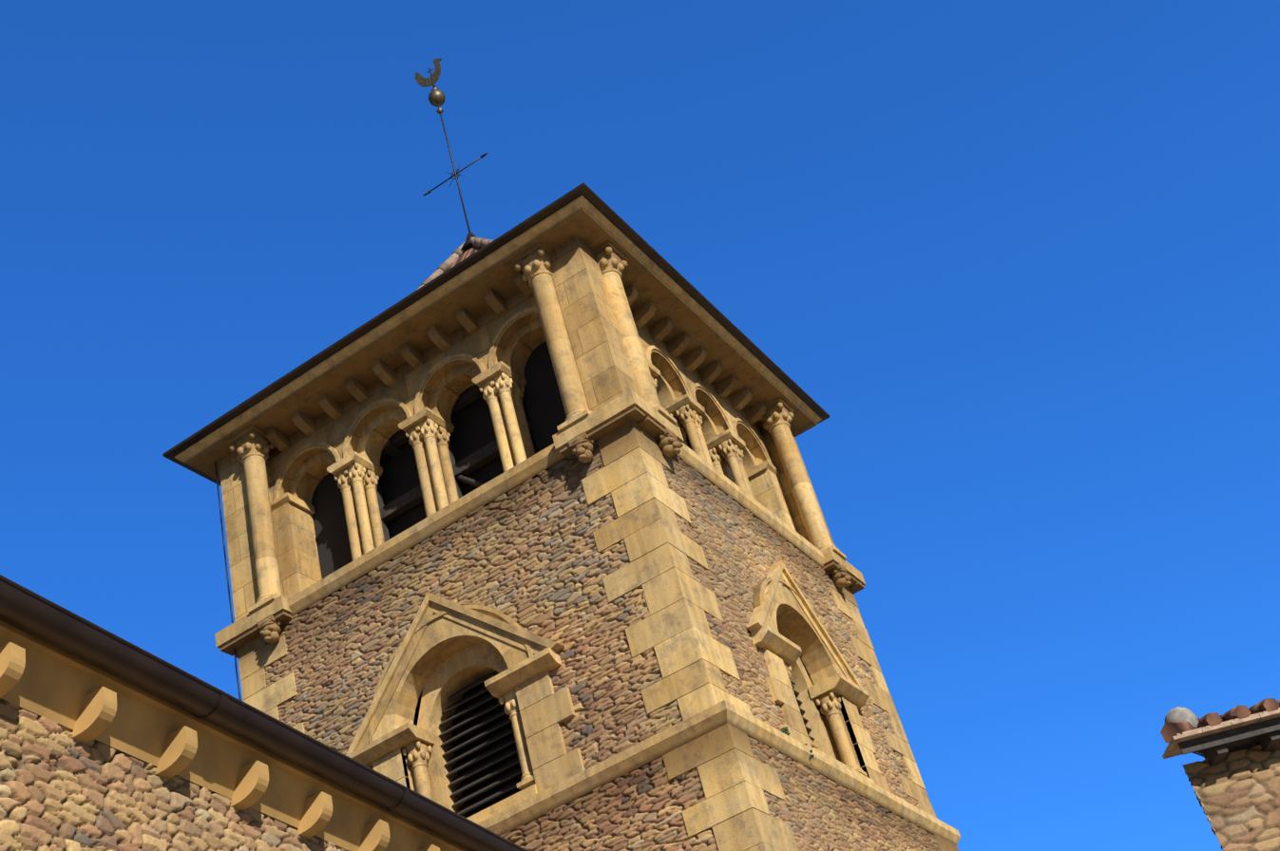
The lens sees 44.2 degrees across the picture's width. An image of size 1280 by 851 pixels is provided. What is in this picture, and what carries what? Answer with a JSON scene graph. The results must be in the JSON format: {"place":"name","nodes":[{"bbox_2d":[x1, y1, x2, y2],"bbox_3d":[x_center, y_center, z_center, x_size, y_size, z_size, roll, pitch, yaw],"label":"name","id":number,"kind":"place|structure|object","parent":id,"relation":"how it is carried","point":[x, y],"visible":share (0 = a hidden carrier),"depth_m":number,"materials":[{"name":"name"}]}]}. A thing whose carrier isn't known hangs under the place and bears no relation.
{"place":"outdoors","nodes":[
{"label":"outdoors","id":0,"kind":"place"},
{"bbox_2d":[0,574,528,850],"bbox_3d":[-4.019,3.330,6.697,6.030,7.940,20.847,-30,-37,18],"label":"roof eave","id":1,"kind":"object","parent":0,"point":[85,680],"depth_m":9.02,"materials":[{"name":"stone"}]},
{"bbox_2d":[0,698,348,850],"bbox_3d":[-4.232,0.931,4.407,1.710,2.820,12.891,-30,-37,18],"label":"stone wall","id":2,"kind":"structure","parent":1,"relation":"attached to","point":[61,790],"depth_m":8.26,"materials":[{"name":"beige stone"}]},
{"bbox_2d":[0,0,1279,850],"label":"sky","id":3,"kind":"structure","parent":0,"point":[1021,258],"materials":[{"name":"blue"}]},
{"bbox_2d":[1160,698,1279,743],"bbox_3d":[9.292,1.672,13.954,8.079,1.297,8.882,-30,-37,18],"label":"roof tiles","id":4,"kind":"object","parent":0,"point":[1169,731],"visible":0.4,"depth_m":11.56,"materials":[{"name":"brown tile"}]},
{"bbox_2d":[1164,706,1198,727],"bbox_3d":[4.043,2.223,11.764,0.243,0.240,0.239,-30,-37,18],"label":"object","id":5,"kind":"object","parent":4,"relation":"on","point":[1180,715],"visible":0.48,"depth_m":11.69,"materials":[{"name":"grey stone"}]},
{"bbox_2d":[1162,707,1279,759],"bbox_3d":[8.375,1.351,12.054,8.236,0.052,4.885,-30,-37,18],"label":"roof eave","id":6,"kind":"object","parent":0,"point":[1173,749],"visible":0.33,"depth_m":11.49,"materials":[{"name":"beige stone"}]},
{"bbox_2d":[1178,717,1279,766],"bbox_3d":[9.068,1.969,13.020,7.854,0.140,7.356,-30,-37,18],"label":"roof eave","id":7,"kind":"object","parent":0,"point":[1215,749],"visible":0.89,"depth_m":11.53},
{"bbox_2d":[1182,742,1279,850],"bbox_3d":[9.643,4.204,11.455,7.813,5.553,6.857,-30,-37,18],"label":"stone wall","id":8,"kind":"structure","parent":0,"point":[1238,792],"depth_m":11.51,"materials":[{"name":"beige stone"}]},
{"label":"ground","id":9,"kind":"structure","parent":0,"visible":0},
{"bbox_2d":[162,57,960,850],"bbox_3d":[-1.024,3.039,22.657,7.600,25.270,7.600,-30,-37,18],"label":"tower","id":10,"kind":"structure","parent":9,"relation":"on","point":[470,375],"depth_m":21.14,"materials":[{"name":"stone"}]},
{"bbox_2d":[244,441,706,769],"bbox_3d":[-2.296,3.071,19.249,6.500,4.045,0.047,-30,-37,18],"label":"stone wall","id":11,"kind":"structure","parent":10,"relation":"attached to","point":[526,556],"depth_m":19.53,"materials":[{"name":"brown stone"}]},
{"bbox_2d":[500,734,750,850],"bbox_3d":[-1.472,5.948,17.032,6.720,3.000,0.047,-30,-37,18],"label":"stone wall","id":12,"kind":"structure","parent":10,"relation":"attached to","point":[641,809],"depth_m":17.05,"materials":[{"name":"beige stone"}]},
{"bbox_2d":[661,455,919,808],"bbox_3d":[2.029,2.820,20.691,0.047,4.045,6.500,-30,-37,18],"label":"stone wall","id":13,"kind":"structure","parent":10,"relation":"attached to","point":[744,549],"depth_m":20.42,"materials":[{"name":"brown stone"}]},
{"bbox_2d":[747,735,939,850],"bbox_3d":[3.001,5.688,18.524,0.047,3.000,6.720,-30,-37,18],"label":"stone wall","id":14,"kind":"structure","parent":10,"relation":"attached to","point":[815,811],"depth_m":18.22,"materials":[{"name":"beige stone"}]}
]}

